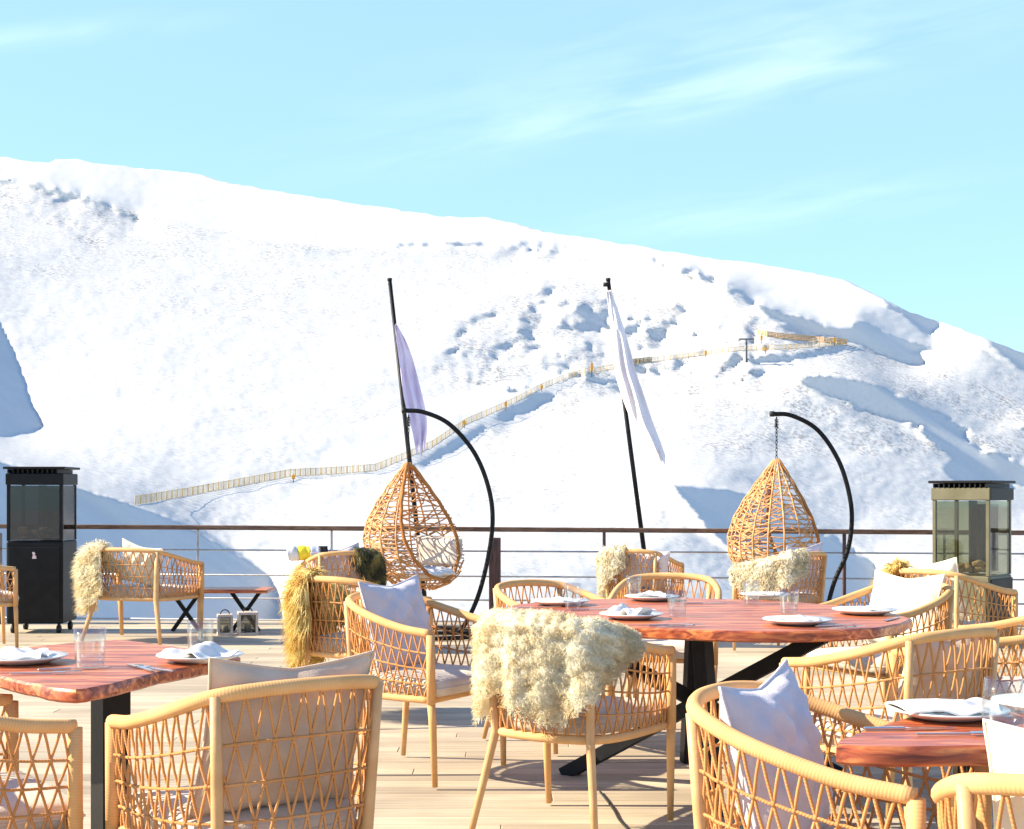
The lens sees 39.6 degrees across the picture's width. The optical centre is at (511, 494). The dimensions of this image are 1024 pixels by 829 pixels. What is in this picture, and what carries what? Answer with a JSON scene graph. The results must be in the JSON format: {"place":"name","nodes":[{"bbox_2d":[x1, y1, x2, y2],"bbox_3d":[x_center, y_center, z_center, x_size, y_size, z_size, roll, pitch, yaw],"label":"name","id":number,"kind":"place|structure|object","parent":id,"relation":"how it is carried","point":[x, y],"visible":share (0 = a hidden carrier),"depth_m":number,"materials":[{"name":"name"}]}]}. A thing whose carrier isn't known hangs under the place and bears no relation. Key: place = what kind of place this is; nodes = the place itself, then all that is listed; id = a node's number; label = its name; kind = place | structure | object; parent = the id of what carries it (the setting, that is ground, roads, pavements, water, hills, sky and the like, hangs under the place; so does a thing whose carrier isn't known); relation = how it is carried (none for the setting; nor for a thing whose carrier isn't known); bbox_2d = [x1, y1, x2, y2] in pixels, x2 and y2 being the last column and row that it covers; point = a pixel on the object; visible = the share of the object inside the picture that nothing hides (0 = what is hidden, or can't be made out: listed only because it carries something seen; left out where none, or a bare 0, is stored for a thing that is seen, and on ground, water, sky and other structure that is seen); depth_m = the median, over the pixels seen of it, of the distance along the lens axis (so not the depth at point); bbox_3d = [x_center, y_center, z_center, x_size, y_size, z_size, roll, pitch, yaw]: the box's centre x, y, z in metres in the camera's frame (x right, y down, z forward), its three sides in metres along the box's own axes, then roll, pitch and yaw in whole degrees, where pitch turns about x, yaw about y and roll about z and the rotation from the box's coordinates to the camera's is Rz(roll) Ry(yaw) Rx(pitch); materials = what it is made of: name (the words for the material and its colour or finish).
{"place":"outdoors","nodes":[
{"label":"outdoors","id":0,"kind":"place"},
{"bbox_2d":[0,157,1023,620],"bbox_3d":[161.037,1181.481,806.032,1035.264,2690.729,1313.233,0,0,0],"label":"snow hill","id":1,"kind":"structure","parent":0,"point":[162,331],"depth_m":454.50,"materials":[{"name":"white snow"}]},
{"bbox_2d":[135,367,590,504],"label":"snow fence","id":2,"kind":"object","parent":1,"relation":"on","point":[443,435],"visible":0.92,"depth_m":350.36,"materials":[{"name":"beige wood"}]},
{"bbox_2d":[633,357,650,363],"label":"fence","id":3,"kind":"object","parent":1,"relation":"on","point":[642,361],"visible":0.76,"depth_m":490.85,"materials":[{"name":"beige wood"}]},
{"bbox_2d":[594,341,841,372],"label":"rope fence","id":4,"kind":"object","parent":1,"relation":"on","point":[751,348],"visible":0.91,"depth_m":493.10,"materials":[{"name":"wood"},{"name":"rope"}]},
{"bbox_2d":[738,338,753,362],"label":"lift tower","id":5,"kind":"structure","parent":1,"relation":"on","point":[746,355],"depth_m":483.97,"materials":[{"name":"metal"}]},
{"bbox_2d":[758,330,846,343],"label":"plank barrier","id":6,"kind":"object","parent":1,"relation":"on","point":[814,339],"visible":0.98,"depth_m":512.07,"materials":[{"name":"beige wood"}]},
{"bbox_2d":[0,621,1023,828],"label":"deck","id":7,"kind":"structure","parent":0,"point":[631,783],"depth_m":6.87,"materials":[{"name":"beige wood"}]},
{"bbox_2d":[0,564,18,647],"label":"rope armchair","id":8,"kind":"object","parent":7,"relation":"on","point":[8,598],"visible":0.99,"depth_m":11.59,"materials":[{"name":"beige fabric"}]},
{"bbox_2d":[3,467,79,632],"bbox_3d":[-4.410,0.510,13.350,0.570,1.539,0.510,0,0,-1],"label":"patio heater","id":9,"kind":"object","parent":7,"relation":"on","point":[41,534],"visible":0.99,"depth_m":13.12,"materials":[{"name":"black metal"}]},
{"bbox_2d":[0,694,85,828],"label":"rope armchair","id":10,"kind":"object","parent":7,"relation":"on","point":[27,801],"visible":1,"depth_m":3.69,"materials":[{"name":"beige fabric"}]},
{"bbox_2d":[0,640,239,828],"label":"square table","id":11,"kind":"object","parent":7,"relation":"on","point":[106,692],"visible":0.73,"depth_m":4.36,"materials":[{"name":"red wood"}]},
{"bbox_2d":[0,651,68,665],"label":"plate","id":12,"kind":"object","parent":11,"relation":"on","point":[54,655],"visible":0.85,"depth_m":4.32,"materials":[{"name":"white ceramic"}]},
{"bbox_2d":[0,646,48,659],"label":"napkin","id":13,"kind":"object","parent":12,"relation":"on","point":[10,653],"visible":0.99,"depth_m":4.37,"materials":[{"name":"white fabric"}]},
{"bbox_2d":[10,670,81,673],"bbox_3d":[-1.348,0.513,4.114,0.202,0.007,0.022,0,0,-6],"label":"fork","id":14,"kind":"object","parent":11,"relation":"on","point":[45,672],"visible":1,"depth_m":4.11,"materials":[{"name":"metal"}]},
{"bbox_2d":[38,666,111,670],"bbox_3d":[-1.296,0.515,4.219,0.210,0.006,0.017,0,0,-20],"label":"knife","id":15,"kind":"object","parent":11,"relation":"on","point":[48,669],"visible":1,"depth_m":4.21,"materials":[{"name":"metal"}]},
{"bbox_2d":[126,664,153,671],"bbox_3d":[-1.112,0.515,4.249,0.017,0.006,0.210,0,0,-35],"label":"knife","id":16,"kind":"object","parent":11,"relation":"on","point":[147,669],"visible":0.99,"depth_m":4.21,"materials":[{"name":"metal"}]},
{"bbox_2d":[130,663,172,671],"bbox_3d":[-1.068,0.513,4.221,0.202,0.007,0.022,0,0,42],"label":"fork","id":17,"kind":"object","parent":11,"relation":"on","point":[141,665],"visible":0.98,"depth_m":4.23,"materials":[{"name":"metal"}]},
{"bbox_2d":[156,649,243,663],"bbox_3d":[-0.973,0.507,4.437,0.270,0.024,0.270,0,0,0],"label":"plate","id":18,"kind":"object","parent":11,"relation":"on","point":[190,659],"visible":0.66,"depth_m":4.36,"materials":[{"name":"white ceramic"}]},
{"bbox_2d":[162,641,238,657],"bbox_3d":[-0.973,0.483,4.437,0.214,0.046,0.173,0,0,39],"label":"napkin","id":19,"kind":"object","parent":18,"relation":"on","point":[207,649],"visible":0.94,"depth_m":4.41,"materials":[{"name":"white fabric"}]},
{"bbox_2d":[80,547,203,644],"bbox_3d":[-3.243,0.861,12.442,0.933,0.820,0.657,0,0,20],"label":"rope armchair","id":20,"kind":"object","parent":7,"relation":"on","point":[121,592],"visible":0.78,"depth_m":12.21,"materials":[{"name":"beige fabric"}]},
{"bbox_2d":[69,538,120,615],"bbox_3d":[-3.629,0.738,12.434,0.607,0.734,0.611,0,0,20],"label":"sheepskin","id":21,"kind":"object","parent":20,"relation":"attached to","point":[87,576],"visible":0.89,"depth_m":12.26,"materials":[{"name":"beige fur"}]},
{"bbox_2d":[121,538,162,586],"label":"cushion","id":22,"kind":"object","parent":20,"relation":"on","point":[126,543],"visible":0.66,"depth_m":12.23,"materials":[{"name":"beige fabric"}]},
{"bbox_2d":[171,587,274,630],"bbox_3d":[-2.731,1.083,13.350,0.942,0.411,0.400,0,0,0],"label":"coffee table","id":23,"kind":"object","parent":7,"relation":"on","point":[232,591],"visible":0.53,"depth_m":13.32,"materials":[{"name":"red wood"}]},
{"bbox_2d":[217,609,232,635],"bbox_3d":[-2.620,1.163,12.980,0.140,0.235,0.140,0,0,-14],"label":"lantern","id":24,"kind":"object","parent":7,"relation":"on","point":[224,624],"visible":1,"depth_m":12.93,"materials":[{"name":"metal"}]},
{"bbox_2d":[105,674,382,828],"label":"rope armchair","id":25,"kind":"object","parent":7,"relation":"on","point":[159,807],"visible":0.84,"depth_m":3.55,"materials":[{"name":"beige fabric"}]},
{"bbox_2d":[188,650,374,820],"bbox_3d":[-0.583,0.608,3.627,0.466,0.427,0.192,2,13,-36],"label":"cushion","id":26,"kind":"object","parent":25,"relation":"on","point":[222,673],"visible":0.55,"depth_m":3.55,"materials":[{"name":"beige fabric"}]},
{"bbox_2d":[237,607,257,635],"bbox_3d":[-2.420,1.153,13.020,0.180,0.255,0.180,0,0,-14],"label":"lantern","id":27,"kind":"object","parent":7,"relation":"on","point":[247,622],"visible":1,"depth_m":12.95,"materials":[{"name":"metal"}]},
{"bbox_2d":[295,551,373,592],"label":"rope armchair","id":28,"kind":"object","parent":7,"relation":"on","point":[319,557],"visible":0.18,"depth_m":11.45,"materials":[{"name":"beige fabric"}]},
{"bbox_2d":[286,545,331,560],"bbox_3d":[-1.660,0.479,11.634,0.374,0.132,0.126,0,0,-8],"label":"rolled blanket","id":29,"kind":"object","parent":28,"relation":"on","point":[299,553],"visible":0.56,"depth_m":11.58,"materials":[{"name":"white fabric"}]},
{"bbox_2d":[310,542,360,587],"bbox_3d":[-1.420,0.610,11.592,0.406,0.387,0.166,-12,18,-19],"label":"cushion","id":30,"kind":"object","parent":28,"relation":"on","point":[350,548],"visible":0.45,"depth_m":11.53,"materials":[{"name":"grey fabric"}]},
{"bbox_2d":[349,546,388,585],"bbox_3d":[-1.163,0.659,11.732,0.329,0.492,0.675,0,0,4],"label":"sheepskin","id":31,"kind":"object","parent":28,"relation":"attached to","point":[370,564],"visible":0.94,"depth_m":11.51,"materials":[{"name":"green fur"}]},
{"bbox_2d":[302,576,432,727],"bbox_3d":[-0.864,0.861,8.144,0.630,0.820,0.626,0,0,36],"label":"rope armchair","id":32,"kind":"object","parent":7,"relation":"on","point":[330,645],"visible":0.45,"depth_m":7.93,"materials":[{"name":"beige fabric"}]},
{"bbox_2d":[274,560,354,667],"bbox_3d":[-1.133,0.748,8.209,0.427,0.753,0.760,0,0,12],"label":"sheepskin","id":33,"kind":"object","parent":32,"relation":"attached to","point":[295,609],"visible":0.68,"depth_m":7.99,"materials":[{"name":"fur"}]},
{"bbox_2d":[344,592,505,787],"bbox_3d":[-0.427,0.861,6.554,0.626,0.820,0.630,0,0,32],"label":"rope armchair","id":34,"kind":"object","parent":7,"relation":"on","point":[430,682],"visible":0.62,"depth_m":6.31,"materials":[{"name":"beige fabric"}]},
{"bbox_2d":[358,574,436,671],"bbox_3d":[-0.528,0.605,6.641,0.186,0.446,0.466,-16,-7,31],"label":"cushion","id":35,"kind":"object","parent":34,"relation":"on","point":[402,602],"visible":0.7,"depth_m":6.55,"materials":[{"name":"grey fabric"}]},
{"bbox_2d":[402,408,494,640],"bbox_3d":[-0.692,0.243,12.900,1.074,2.064,1.040,0,0,0],"label":"egg chair stand","id":36,"kind":"object","parent":7,"relation":"on","point":[457,431],"visible":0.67,"depth_m":12.88,"materials":[{"name":"black metal"}]},
{"bbox_2d":[362,415,464,590],"bbox_3d":[-0.919,0.071,12.933,0.854,1.587,0.985,0,0,32],"label":"hanging egg chair","id":37,"kind":"object","parent":36,"relation":"hanging from","point":[437,557],"visible":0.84,"depth_m":13.00,"materials":[{"name":"wicker"}]},
{"bbox_2d":[0,524,1023,626],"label":"railing","id":38,"kind":"object","parent":7,"relation":"on","point":[494,576],"visible":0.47,"depth_m":13.77,"materials":[{"name":"brown metal"}]},
{"bbox_2d":[387,278,426,607],"bbox_3d":[-1.050,-0.345,14.600,0.461,3.755,0.051,0,0,0],"label":"leaning flagpole","id":39,"kind":"object","parent":38,"relation":"attached to","point":[406,435],"visible":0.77,"depth_m":14.58,"materials":[{"name":"black metal"}]},
{"bbox_2d":[394,324,426,454],"bbox_3d":[-1.024,-1.066,14.599,0.364,1.372,0.154,0,0,-38],"label":"flag","id":40,"kind":"object","parent":39,"relation":"hanging from","point":[412,394],"visible":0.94,"depth_m":14.60,"materials":[{"name":"purple fabric"}]},
{"bbox_2d":[603,278,645,548],"bbox_3d":[1.222,-0.345,14.600,0.571,3.756,0.051,0,0,0],"label":"leaning flagpole","id":41,"kind":"object","parent":38,"relation":"attached to","point":[607,283],"visible":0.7,"depth_m":14.58,"materials":[{"name":"black metal"}]},
{"bbox_2d":[606,290,664,464],"bbox_3d":[1.262,-1.195,14.443,0.608,1.791,0.190,0,0,0],"label":"flag","id":42,"kind":"object","parent":41,"relation":"hanging from","point":[633,397],"visible":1,"depth_m":14.43,"materials":[{"name":"fabric"}]},
{"bbox_2d":[481,579,638,753],"bbox_3d":[0.245,0.861,7.356,0.630,0.820,0.626,0,0,-40],"label":"rope armchair","id":43,"kind":"object","parent":7,"relation":"on","point":[501,598],"visible":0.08,"depth_m":7.56,"materials":[{"name":"beige fabric"}]},
{"bbox_2d":[469,641,675,828],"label":"rope armchair","id":44,"kind":"object","parent":7,"relation":"on","point":[622,715],"visible":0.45,"depth_m":5.34,"materials":[{"name":"beige fabric"}]},
{"bbox_2d":[469,606,647,732],"bbox_3d":[0.137,0.652,5.330,0.731,0.485,0.422,0,0,33],"label":"sheepskin","id":45,"kind":"object","parent":44,"relation":"attached to","point":[542,665],"visible":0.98,"depth_m":5.16,"materials":[{"name":"beige fur"}]},
{"bbox_2d":[599,791,628,828],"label":"cord","id":46,"kind":"object","parent":7,"relation":"on","point":[614,810],"visible":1,"depth_m":5.73,"materials":[{"name":"black rubber"}]},
{"bbox_2d":[605,549,683,598],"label":"rope armchair","id":47,"kind":"object","parent":7,"relation":"on","point":[654,567],"visible":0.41,"depth_m":11.97,"materials":[{"name":"beige fabric"}]},
{"bbox_2d":[595,543,629,598],"bbox_3d":[0.855,0.679,12.225,0.302,0.555,0.712,0,0,0],"label":"sheepskin","id":48,"kind":"object","parent":47,"relation":"attached to","point":[610,560],"visible":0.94,"depth_m":11.97,"materials":[{"name":"beige fur"}]},
{"bbox_2d":[621,542,670,593],"bbox_3d":[1.127,0.620,12.022,0.406,0.387,0.164,12,19,22],"label":"cushion","id":49,"kind":"object","parent":47,"relation":"on","point":[663,560],"visible":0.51,"depth_m":11.96,"materials":[{"name":"grey fabric"}]},
{"bbox_2d":[606,573,721,702],"bbox_3d":[0.861,0.861,7.957,0.630,0.820,0.626,0,0,12],"label":"rope armchair","id":50,"kind":"object","parent":7,"relation":"on","point":[710,584],"visible":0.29,"depth_m":8.14,"materials":[{"name":"beige fabric"}]},
{"bbox_2d":[506,598,911,816],"bbox_3d":[0.828,0.913,6.282,1.712,0.786,1.761,0,0,0],"label":"round table","id":51,"kind":"object","parent":7,"relation":"on","point":[732,620],"visible":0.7,"depth_m":5.93,"materials":[{"name":"red wood"}]},
{"bbox_2d":[518,606,561,607],"bbox_3d":[0.126,0.513,6.500,0.202,0.007,0.022,0,0,-12],"label":"fork","id":52,"kind":"object","parent":51,"relation":"on","point":[540,607],"visible":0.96,"depth_m":6.50,"materials":[{"name":"metal"}]},
{"bbox_2d":[531,598,589,605],"bbox_3d":[0.228,0.507,6.701,0.280,0.024,0.280,0,0,0],"label":"plate","id":53,"kind":"object","parent":51,"relation":"on","point":[562,603],"visible":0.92,"depth_m":6.62,"materials":[{"name":"white ceramic"}]},
{"bbox_2d":[538,596,582,601],"bbox_3d":[0.228,0.494,6.701,0.182,0.024,0.147,0,0,-40],"label":"napkin","id":54,"kind":"object","parent":53,"relation":"on","point":[560,599],"visible":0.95,"depth_m":6.69,"materials":[{"name":"white fabric"}]},
{"bbox_2d":[570,608,609,609],"bbox_3d":[0.359,0.515,6.402,0.210,0.006,0.017,0,0,-20],"label":"knife","id":55,"kind":"object","parent":51,"relation":"on","point":[589,609],"visible":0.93,"depth_m":6.40,"materials":[{"name":"metal"}]},
{"bbox_2d":[599,611,663,619],"bbox_3d":[0.501,0.507,5.963,0.270,0.024,0.270,0,0,0],"label":"plate","id":56,"kind":"object","parent":51,"relation":"on","point":[614,615],"visible":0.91,"depth_m":5.88,"materials":[{"name":"white ceramic"}]},
{"bbox_2d":[606,603,656,614],"bbox_3d":[0.501,0.483,5.963,0.147,0.046,0.182,0,0,-30],"label":"napkin","id":57,"kind":"object","parent":56,"relation":"on","point":[622,609],"visible":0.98,"depth_m":5.94,"materials":[{"name":"white fabric"}]},
{"bbox_2d":[625,594,678,600],"bbox_3d":[0.688,0.507,6.989,0.270,0.024,0.270,0,0,0],"label":"plate","id":58,"kind":"object","parent":51,"relation":"on","point":[666,598],"visible":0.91,"depth_m":6.90,"materials":[{"name":"white ceramic"}]},
{"bbox_2d":[636,591,667,596],"bbox_3d":[0.688,0.489,6.989,0.147,0.034,0.182,0,0,10],"label":"napkin","id":59,"kind":"object","parent":58,"relation":"on","point":[653,594],"visible":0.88,"depth_m":6.94,"materials":[{"name":"white fabric"}]},
{"bbox_2d":[647,623,690,625],"bbox_3d":[0.629,0.515,5.651,0.210,0.006,0.017,0,0,-28],"label":"knife","id":60,"kind":"object","parent":51,"relation":"on","point":[666,624],"visible":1,"depth_m":5.63,"materials":[{"name":"metal"}]},
{"bbox_2d":[657,624,704,626],"bbox_3d":[0.662,0.513,5.580,0.202,0.007,0.022,0,0,-18],"label":"fork","id":61,"kind":"object","parent":51,"relation":"on","point":[681,625],"visible":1,"depth_m":5.58,"materials":[{"name":"metal"}]},
{"bbox_2d":[684,602,726,603],"bbox_3d":[0.921,0.515,6.769,0.210,0.006,0.017,0,0,-5],"label":"knife","id":62,"kind":"object","parent":51,"relation":"on","point":[699,602],"visible":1,"depth_m":6.76,"materials":[{"name":"metal"}]},
{"bbox_2d":[740,592,789,598],"bbox_3d":[1.271,0.507,7.143,0.250,0.024,0.250,0,0,0],"label":"plate","id":63,"kind":"object","parent":51,"relation":"on","point":[748,594],"visible":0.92,"depth_m":7.07,"materials":[{"name":"white ceramic"}]},
{"bbox_2d":[751,591,784,594],"bbox_3d":[1.271,0.495,7.143,0.147,0.022,0.182,0,0,29],"label":"napkin","id":64,"kind":"object","parent":63,"relation":"on","point":[763,593],"visible":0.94,"depth_m":7.13,"materials":[{"name":"white fabric"}]},
{"bbox_2d":[762,615,832,625],"bbox_3d":[1.145,0.507,5.702,0.280,0.024,0.280,0,0,0],"label":"plate","id":65,"kind":"object","parent":51,"relation":"on","point":[799,623],"visible":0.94,"depth_m":5.63,"materials":[{"name":"white ceramic"}]},
{"bbox_2d":[774,615,819,620],"bbox_3d":[1.145,0.494,5.702,0.182,0.024,0.147,0,0,20],"label":"napkin","id":66,"kind":"object","parent":65,"relation":"on","point":[797,618],"visible":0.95,"depth_m":5.67,"materials":[{"name":"white fabric"}]},
{"bbox_2d":[815,623,854,626],"bbox_3d":[1.284,0.515,5.626,0.210,0.006,0.017,0,0,-30],"label":"knife","id":67,"kind":"object","parent":51,"relation":"on","point":[832,625],"visible":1,"depth_m":5.61,"materials":[{"name":"metal"}]},
{"bbox_2d":[820,625,864,628],"bbox_3d":[1.279,0.513,5.509,0.202,0.007,0.022,0,0,-22],"label":"fork","id":68,"kind":"object","parent":51,"relation":"on","point":[843,627],"visible":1,"depth_m":5.51,"materials":[{"name":"metal"}]},
{"bbox_2d":[832,606,897,614],"bbox_3d":[1.535,0.507,6.191,0.280,0.024,0.280,0,0,0],"label":"plate","id":69,"kind":"object","parent":51,"relation":"on","point":[873,612],"visible":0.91,"depth_m":6.10,"materials":[{"name":"white ceramic"}]},
{"bbox_2d":[838,606,891,610],"bbox_3d":[1.535,0.496,6.190,0.182,0.020,0.147,0,0,-21],"label":"napkin","id":70,"kind":"object","parent":69,"relation":"on","point":[860,608],"visible":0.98,"depth_m":6.17,"materials":[{"name":"white fabric"}]},
{"bbox_2d":[732,551,833,650],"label":"rope armchair","id":71,"kind":"object","parent":7,"relation":"on","point":[808,597],"visible":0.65,"depth_m":11.39,"materials":[{"name":"beige fabric"}]},
{"bbox_2d":[727,548,810,591],"bbox_3d":[2.037,0.611,11.346,0.707,0.402,0.265,0,0,32],"label":"sheepskin","id":72,"kind":"object","parent":71,"relation":"attached to","point":[786,569],"visible":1,"depth_m":11.24,"materials":[{"name":"beige fur"}]},
{"bbox_2d":[779,542,822,592],"bbox_3d":[2.326,0.590,11.447,0.446,0.407,0.181,-4,16,-39],"label":"cushion","id":73,"kind":"object","parent":71,"relation":"on","point":[817,547],"visible":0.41,"depth_m":11.44,"materials":[{"name":"grey fabric"}]},
{"bbox_2d":[769,411,853,601],"bbox_3d":[2.567,0.260,12.900,1.074,2.037,1.040,0,0,0],"label":"egg chair stand","id":74,"kind":"object","parent":7,"relation":"on","point":[846,483],"visible":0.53,"depth_m":12.88,"materials":[{"name":"black metal"}]},
{"bbox_2d":[727,417,819,589],"bbox_3d":[2.344,0.079,12.880,0.766,1.571,0.870,0,0,-24],"label":"hanging egg chair","id":75,"kind":"object","parent":74,"relation":"hanging from","point":[739,552],"visible":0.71,"depth_m":12.66,"materials":[{"name":"wicker"}]},
{"bbox_2d":[686,680,991,828],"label":"rope armchair","id":76,"kind":"object","parent":7,"relation":"on","point":[710,726],"visible":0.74,"depth_m":3.10,"materials":[{"name":"beige fabric"}]},
{"bbox_2d":[718,659,832,828],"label":"cushion","id":77,"kind":"object","parent":76,"relation":"on","point":[773,709],"visible":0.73,"depth_m":3.19,"materials":[{"name":"grey fabric"}]},
{"bbox_2d":[803,583,954,705],"bbox_3d":[1.926,0.861,7.354,0.626,0.820,0.630,0,0,-32],"label":"rope armchair","id":78,"kind":"object","parent":7,"relation":"on","point":[947,595],"visible":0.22,"depth_m":7.20,"materials":[{"name":"beige fabric"}]},
{"bbox_2d":[862,570,944,643],"bbox_3d":[2.039,0.600,7.424,0.181,0.407,0.476,16,-9,-31],"label":"cushion","id":79,"kind":"object","parent":78,"relation":"on","point":[900,594],"visible":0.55,"depth_m":7.35,"materials":[{"name":"beige fabric"}]},
{"bbox_2d":[779,627,999,825],"bbox_3d":[1.374,0.861,5.074,0.630,0.820,0.626,0,0,-34],"label":"rope armchair","id":80,"kind":"object","parent":7,"relation":"on","point":[902,647],"visible":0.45,"depth_m":4.85,"materials":[{"name":"beige fabric"}]},
{"bbox_2d":[892,633,986,721],"bbox_3d":[1.504,0.650,4.989,0.426,0.367,0.170,0,14,-34],"label":"cushion","id":81,"kind":"object","parent":80,"relation":"on","point":[928,666],"visible":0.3,"depth_m":4.90,"materials":[{"name":"beige fabric"}]},
{"bbox_2d":[836,706,1023,773],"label":"slab table","id":82,"kind":"object","parent":7,"relation":"on","point":[890,748],"visible":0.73,"depth_m":2.96,"materials":[{"name":"red wood"}]},
{"bbox_2d":[863,726,955,729],"bbox_3d":[0.879,0.515,3.139,0.210,0.006,0.017,0,0,-4],"label":"knife","id":83,"kind":"object","parent":82,"relation":"on","point":[887,728],"visible":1,"depth_m":3.13,"materials":[{"name":"metal"}]},
{"bbox_2d":[885,698,1010,722],"bbox_3d":[1.015,0.507,3.316,0.280,0.024,0.280,0,0,0],"label":"plate","id":84,"kind":"object","parent":82,"relation":"on","point":[942,717],"visible":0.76,"depth_m":3.24,"materials":[{"name":"white ceramic"}]},
{"bbox_2d":[884,697,1012,716],"bbox_3d":[1.015,0.492,3.316,0.257,0.029,0.207,0,0,-1],"label":"napkin","id":85,"kind":"object","parent":84,"relation":"on","point":[967,707],"visible":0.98,"depth_m":3.29,"materials":[{"name":"white fabric"}]},
{"bbox_2d":[915,731,983,734],"bbox_3d":[0.970,0.513,3.066,0.202,0.007,0.022,0,0,-2],"label":"fork","id":86,"kind":"object","parent":82,"relation":"on","point":[963,733],"visible":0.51,"depth_m":3.06,"materials":[{"name":"metal"}]},
{"bbox_2d":[991,693,1023,711],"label":"plate","id":87,"kind":"object","parent":82,"relation":"on","point":[1000,698],"visible":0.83,"depth_m":3.50,"materials":[{"name":"white ceramic"}]},
{"bbox_2d":[1002,698,1023,705],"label":"napkin","id":88,"kind":"object","parent":87,"relation":"on","point":[1014,702],"visible":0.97,"depth_m":3.41,"materials":[{"name":"white fabric"}]},
{"bbox_2d":[896,568,1017,675],"bbox_3d":[2.734,0.861,8.895,0.626,0.820,0.630,0,0,-38],"label":"rope armchair","id":89,"kind":"object","parent":7,"relation":"on","point":[957,621],"visible":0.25,"depth_m":8.65,"materials":[{"name":"beige fabric"}]},
{"bbox_2d":[868,555,913,584],"bbox_3d":[2.537,0.658,9.088,0.369,0.574,0.770,0,0,39],"label":"sheepskin","id":90,"kind":"object","parent":89,"relation":"attached to","point":[893,567],"visible":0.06,"depth_m":8.88,"materials":[{"name":"fur"}]},
{"bbox_2d":[902,557,969,620],"bbox_3d":[2.614,0.590,8.801,0.184,0.407,0.426,-18,6,-37],"label":"cushion","id":91,"kind":"object","parent":89,"relation":"on","point":[951,564],"visible":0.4,"depth_m":8.66,"materials":[{"name":"beige fabric"}]},
{"bbox_2d":[928,480,1015,621],"bbox_3d":[3.930,0.580,12.150,0.550,1.399,0.550,0,0,40],"label":"log heater","id":92,"kind":"object","parent":7,"relation":"on","point":[983,537],"visible":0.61,"depth_m":12.07,"materials":[{"name":"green metal"}]},
{"bbox_2d":[931,772,1023,828],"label":"rope armchair","id":93,"kind":"object","parent":7,"relation":"on","point":[956,798],"visible":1,"depth_m":2.38,"materials":[{"name":"beige fabric"}]},
{"bbox_2d":[982,718,1023,828],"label":"cushion","id":94,"kind":"object","parent":93,"relation":"on","point":[1004,742],"visible":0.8,"depth_m":2.41,"materials":[{"name":"beige fabric"}]},
{"bbox_2d":[953,616,1023,774],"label":"rope armchair","id":95,"kind":"object","parent":7,"relation":"on","point":[1005,684],"visible":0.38,"depth_m":5.90,"materials":[{"name":"beige fabric"}]},
{"bbox_2d":[0,0,1023,351],"label":"sky","id":96,"kind":"structure","parent":0,"point":[876,146],"materials":[{"name":"blue"}]}
]}

